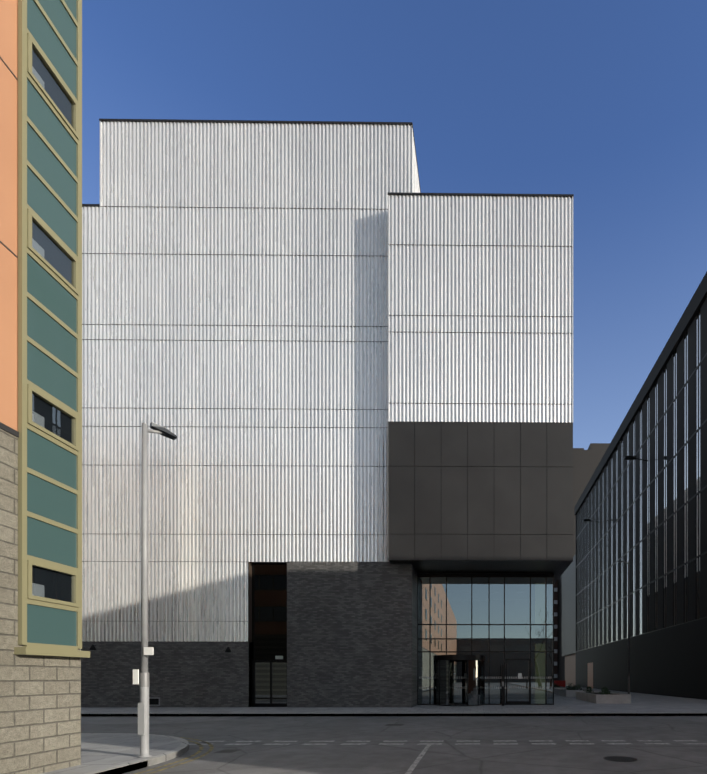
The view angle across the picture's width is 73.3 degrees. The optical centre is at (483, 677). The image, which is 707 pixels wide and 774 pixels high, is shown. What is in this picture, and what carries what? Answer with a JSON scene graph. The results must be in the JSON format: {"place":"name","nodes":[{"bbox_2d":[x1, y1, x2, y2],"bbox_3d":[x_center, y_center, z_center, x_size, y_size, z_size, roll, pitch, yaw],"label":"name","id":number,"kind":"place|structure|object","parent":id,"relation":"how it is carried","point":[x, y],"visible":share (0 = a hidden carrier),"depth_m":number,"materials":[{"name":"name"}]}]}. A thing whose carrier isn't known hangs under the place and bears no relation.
{"place":"outdoors","nodes":[
{"label":"outdoors","id":0,"kind":"place"},
{"bbox_2d":[41,734,188,773],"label":"pavement","id":1,"kind":"structure","parent":0,"point":[100,751],"depth_m":9.19,"materials":[{"name":"concrete"}]},
{"bbox_2d":[137,422,176,757],"bbox_3d":[-6.319,-1.685,8.757,0.216,6.395,0.626,0,0,36],"label":"street lamp","id":2,"kind":"object","parent":1,"relation":"on","point":[144,691],"visible":0.75,"depth_m":8.55,"materials":[{"name":"grey metal"}]},
{"bbox_2d":[138,703,144,734],"bbox_3d":[-6.441,0.782,8.503,0.120,0.600,0.013,0,0,-1],"label":"electrical box","id":3,"kind":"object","parent":2,"relation":"attached to","point":[141,718],"depth_m":8.50,"materials":[{"name":"grey metal"}]},
{"bbox_2d":[133,647,153,683],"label":"lamp labels","id":4,"kind":"object","parent":2,"relation":"attached to","point":[148,650],"visible":1,"depth_m":8.49,"materials":[{"name":"white plastic"}]},
{"bbox_2d":[139,673,149,686],"bbox_3d":[-6.441,0.047,8.590,0.150,0.270,0.154,0,0,-1],"label":"pole collar","id":5,"kind":"object","parent":2,"relation":"attached to","point":[144,679],"visible":0.95,"depth_m":8.53,"materials":[{"name":"grey metal"}]},
{"bbox_2d":[252,563,286,659],"bbox_3d":[-10.798,-3.333,22.979,1.940,4.930,0.001,0,0,-1],"label":"window","id":6,"kind":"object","parent":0,"point":[269,611],"visible":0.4,"depth_m":22.98,"materials":[{"name":"black glass"}]},
{"bbox_2d":[81,716,706,773],"bbox_3d":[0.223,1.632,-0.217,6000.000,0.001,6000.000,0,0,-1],"label":"asphalt ground","id":7,"kind":"structure","parent":0,"point":[487,755],"depth_m":11.12,"materials":[{"name":"grey asphalt"}]},
{"bbox_2d":[0,428,80,773],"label":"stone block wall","id":8,"kind":"structure","parent":7,"relation":"on","point":[40,714],"depth_m":6.81,"materials":[{"name":"beige stone"}]},
{"bbox_2d":[0,0,17,430],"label":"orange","id":9,"kind":"object","parent":8,"relation":"on","point":[9,220],"depth_m":6.63,"materials":[{"name":"orange paint"}]},
{"bbox_2d":[0,57,18,436],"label":"orange joints","id":10,"kind":"object","parent":9,"relation":"attached to","point":[6,428],"visible":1,"depth_m":6.60,"materials":[{"name":"grey"}]},
{"bbox_2d":[14,0,89,657],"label":"bay frames","id":11,"kind":"structure","parent":9,"relation":"attached to","point":[27,213],"depth_m":7.02,"materials":[{"name":"beige metal"}]},
{"bbox_2d":[27,0,76,645],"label":"bay spandrels","id":12,"kind":"object","parent":11,"relation":"in","point":[49,542],"visible":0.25,"depth_m":7.24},
{"bbox_2d":[32,46,73,602],"bbox_3d":[-6.904,-8.107,7.243,0.001,13.912,0.865,0,0,-1],"label":"bay window glass","id":13,"kind":"object","parent":11,"relation":"in","point":[51,584],"visible":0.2,"depth_m":7.24,"materials":[{"name":"black glass"}]},
{"bbox_2d":[81,733,188,773],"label":"kerb","id":14,"kind":"structure","parent":7,"relation":"on","point":[184,744],"depth_m":8.81,"materials":[{"name":"concrete"}]},
{"bbox_2d":[135,737,212,773],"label":"yellow lines","id":15,"kind":"object","parent":7,"relation":"on","point":[201,747],"visible":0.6,"depth_m":9.28,"materials":[{"name":"yellow paint"}]},
{"bbox_2d":[249,421,422,705],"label":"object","id":16,"kind":"object","parent":7,"relation":"on","point":[275,562],"depth_m":22.81,"materials":[{"name":"grey metal"}]},
{"bbox_2d":[81,641,251,706],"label":"brick plinth","id":17,"kind":"structure","parent":16,"relation":"attached to","point":[198,674],"depth_m":22.65,"materials":[{"name":"grey brick"}]},
{"bbox_2d":[149,697,159,705],"bbox_3d":[-16.538,1.222,22.635,0.690,0.420,0.040,0,0,-1],"label":"vent frame","id":18,"kind":"object","parent":17,"relation":"attached to","point":[155,698],"visible":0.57,"depth_m":22.62,"materials":[{"name":"grey metal"}]},
{"bbox_2d":[149,699,158,704],"bbox_3d":[-16.538,1.222,22.615,0.570,0.300,0.009,0,0,-1],"label":"vent","id":19,"kind":"object","parent":18,"relation":"attached to","point":[153,701],"visible":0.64,"depth_m":22.61,"materials":[{"name":"black metal"}]},
{"bbox_2d":[89,645,230,651],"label":"wall lights","id":20,"kind":"object","parent":17,"relation":"attached to","point":[92,647],"depth_m":22.35,"materials":[{"name":"black metal"}]},
{"bbox_2d":[248,562,251,641],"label":"trim","id":21,"kind":"structure","parent":16,"relation":"attached to","point":[249,602],"depth_m":22.74,"materials":[{"name":"silver metal"}]},
{"bbox_2d":[252,660,286,706],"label":"recess door frames","id":22,"kind":"structure","parent":16,"relation":"attached to","point":[270,704],"depth_m":22.98,"materials":[{"name":"black metal"}]},
{"bbox_2d":[255,663,286,702],"bbox_3d":[-10.803,0.372,23.009,1.750,2.280,0.001,0,0,-1],"label":"double door","id":23,"kind":"structure","parent":22,"relation":"in","point":[262,682],"depth_m":23.01,"materials":[{"name":"black metal"}]},
{"bbox_2d":[82,121,571,641],"bbox_3d":[-2.457,-14.818,32.401,21.971,26.060,34.364,0,0,29],"label":"corrugated metal cladding","id":24,"kind":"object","parent":16,"relation":"attached to","point":[208,393],"visible":0.81,"depth_m":22.66,"materials":[{"name":"silver metal"}]},
{"bbox_2d":[82,206,572,621],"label":"cladding joints","id":25,"kind":"object","parent":24,"relation":"attached to","point":[275,340],"visible":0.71,"depth_m":22.65,"materials":[{"name":"grey metal"}]},
{"bbox_2d":[82,119,573,206],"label":"roof trims","id":26,"kind":"object","parent":16,"relation":"on","point":[331,122],"visible":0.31,"depth_m":22.62,"materials":[{"name":"grey metal"}]},
{"bbox_2d":[100,121,572,422],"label":"flashings","id":27,"kind":"object","parent":16,"relation":"on","point":[388,286],"visible":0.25,"depth_m":22.02,"materials":[{"name":"silver metal"}]},
{"bbox_2d":[287,561,416,706],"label":"brick block","id":28,"kind":"structure","parent":16,"relation":"on","point":[351,634],"depth_m":22.64,"materials":[{"name":"grey brick"}]},
{"bbox_2d":[389,559,572,582],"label":"overhang soffit","id":29,"kind":"structure","parent":16,"relation":"attached to","point":[557,568],"depth_m":23.18,"materials":[{"name":"black metal"}]},
{"bbox_2d":[81,713,706,715],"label":"kerb","id":30,"kind":"structure","parent":7,"relation":"on","point":[374,714],"depth_m":18.94,"materials":[{"name":"concrete"}]},
{"bbox_2d":[214,724,636,761],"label":"ironwork covers","id":31,"kind":"object","parent":7,"relation":"on","point":[620,758],"visible":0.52,"depth_m":9.16,"materials":[{"name":"grey metal"}]},
{"bbox_2d":[189,740,706,773],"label":"road markings","id":32,"kind":"object","parent":7,"relation":"on","point":[416,761],"visible":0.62,"depth_m":11.10,"materials":[{"name":"white paint"}]},
{"bbox_2d":[554,580,557,680],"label":"vertical sign","id":33,"kind":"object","parent":7,"relation":"on","point":[556,631],"depth_m":109.95,"materials":[{"name":"black metal"}]},
{"bbox_2d":[554,588,556,677],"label":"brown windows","id":34,"kind":"structure","parent":33,"relation":"attached to","point":[555,627],"depth_m":109.88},
{"bbox_2d":[562,554,575,655],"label":"grey wing","id":35,"kind":"structure","parent":7,"relation":"on","point":[569,611],"depth_m":75.82,"materials":[{"name":"grey metal"}]},
{"bbox_2d":[558,443,609,680],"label":"building","id":36,"kind":"structure","parent":7,"relation":"on","point":[585,463],"depth_m":100.01,"materials":[{"name":"black"}]},
{"bbox_2d":[81,702,706,715],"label":"pavement","id":37,"kind":"structure","parent":0,"point":[516,709],"depth_m":20.53,"materials":[{"name":"concrete"}]},
{"bbox_2d":[502,665,503,705],"bbox_3d":[1.048,0.422,23.962,0.140,2.180,0.140,0,0,-1],"label":"access post","id":38,"kind":"object","parent":37,"relation":"on","point":[502,686],"visible":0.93,"depth_m":23.89,"materials":[{"name":"black metal"}]},
{"bbox_2d":[82,0,706,449],"label":"sky","id":39,"kind":"structure","parent":0,"point":[603,103],"materials":[{"name":"blue"}]},
{"bbox_2d":[417,573,553,704],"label":"lobby mullions","id":40,"kind":"object","parent":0,"point":[470,575],"visible":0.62,"depth_m":24.74,"materials":[{"name":"black metal"}]},
{"bbox_2d":[418,577,552,703],"bbox_3d":[0.102,-2.088,28.783,7.470,7.200,8.000,0,0,-1],"label":"lobby glass","id":41,"kind":"object","parent":40,"relation":"in","point":[517,600],"visible":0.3,"depth_m":24.79,"materials":[{"name":"clear glass"}]},
{"bbox_2d":[414,422,572,559],"bbox_3d":[-0.113,-9.063,22.020,8.990,6.740,0.040,0,0,-1],"label":"joint","id":42,"kind":"object","parent":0,"point":[467,534],"visible":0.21,"depth_m":21.99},
{"bbox_2d":[388,422,572,583],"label":"dark cladding panels","id":43,"kind":"object","parent":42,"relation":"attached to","point":[494,488],"visible":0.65,"depth_m":21.98,"materials":[{"name":"black metal"}]},
{"bbox_2d":[565,654,575,685],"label":"grey wing base","id":44,"kind":"object","parent":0,"point":[570,669],"visible":0.22,"depth_m":77.95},
{"bbox_2d":[554,686,706,711],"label":"plaza paving","id":45,"kind":"structure","parent":0,"point":[640,702],"depth_m":24.99,"materials":[{"name":"grey concrete"}]},
{"bbox_2d":[554,681,565,686],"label":"red barrier","id":46,"kind":"object","parent":45,"relation":"on","point":[561,683],"visible":0.5,"depth_m":69.90,"materials":[{"name":"red plastic"}]},
{"bbox_2d":[554,687,630,703],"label":"planters","id":47,"kind":"object","parent":45,"relation":"on","point":[579,694],"visible":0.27,"depth_m":26.70,"materials":[{"name":"concrete"}]},
{"bbox_2d":[563,689,619,694],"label":"planter soil","id":48,"kind":"structure","parent":47,"relation":"in","point":[597,693],"depth_m":29.23,"materials":[{"name":"brown soil"}]},
{"bbox_2d":[554,683,610,694],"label":"planter shrubs","id":49,"kind":"object","parent":48,"relation":"on","point":[603,691],"visible":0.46,"depth_m":30.16,"materials":[{"name":"green plant"}]},
{"bbox_2d":[618,560,629,693],"bbox_3d":[8.868,-2.910,28.366,0.772,8.845,0.210,0,0,-1],"label":"plaza lamp","id":50,"kind":"object","parent":45,"relation":"on","point":[628,563],"visible":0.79,"depth_m":28.33,"materials":[{"name":"grey metal"}]},
{"label":"lobby floor","id":51,"kind":"structure","parent":0,"visible":0},
{"bbox_2d":[433,655,484,705],"bbox_3d":[-1.302,0.169,24.969,2.900,2.687,2.900,0,0,-1],"label":"revolving door","id":52,"kind":"structure","parent":51,"relation":"on","point":[458,657],"depth_m":23.70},
{"bbox_3d":[0.097,-2.088,29.383,7.470,7.200,8.800,0,0,-1],"label":"lobby","id":53,"kind":"object","parent":51,"relation":"on","visible":0},
{"bbox_2d":[433,673,521,678],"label":"sign","id":54,"kind":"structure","parent":53,"relation":"attached to","point":[519,675],"depth_m":24.78,"materials":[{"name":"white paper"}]},
{"bbox_2d":[419,677,548,688],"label":"glass manifestation dots","id":55,"kind":"object","parent":53,"relation":"attached to","point":[498,687],"visible":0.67,"depth_m":24.78,"materials":[{"name":"grey"}]},
{"bbox_2d":[506,659,529,704],"bbox_3d":[1.915,0.243,24.725,1.357,2.537,0.110,0,0,-1],"label":"glass door","id":56,"kind":"structure","parent":53,"relation":"attached to","point":[517,702],"depth_m":24.73,"materials":[{"name":"black"}]},
{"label":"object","id":57,"kind":"object","parent":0,"visible":0},
{"bbox_2d":[574,272,706,699],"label":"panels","id":58,"kind":"object","parent":57,"relation":"on","point":[671,661],"visible":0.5,"depth_m":39.05,"materials":[{"name":"black metal"}]},
{"bbox_2d":[588,662,592,688],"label":"door","id":59,"kind":"structure","parent":58,"relation":"attached to","point":[590,674],"depth_m":61.28,"materials":[{"name":"beige metal"}]},
{"bbox_2d":[583,456,648,522],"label":"floodlights","id":60,"kind":"object","parent":58,"relation":"attached to","point":[629,457],"visible":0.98,"depth_m":40.38,"materials":[{"name":"black metal"}]},
{"bbox_2d":[576,301,704,650],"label":"window fins","id":61,"kind":"object","parent":58,"relation":"attached to","point":[685,336],"visible":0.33,"depth_m":38.91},
{"bbox_2d":[576,311,706,651],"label":"mullions","id":62,"kind":"object","parent":58,"relation":"attached to","point":[684,504],"visible":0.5,"depth_m":38.67,"materials":[{"name":"black metal"}]}
]}

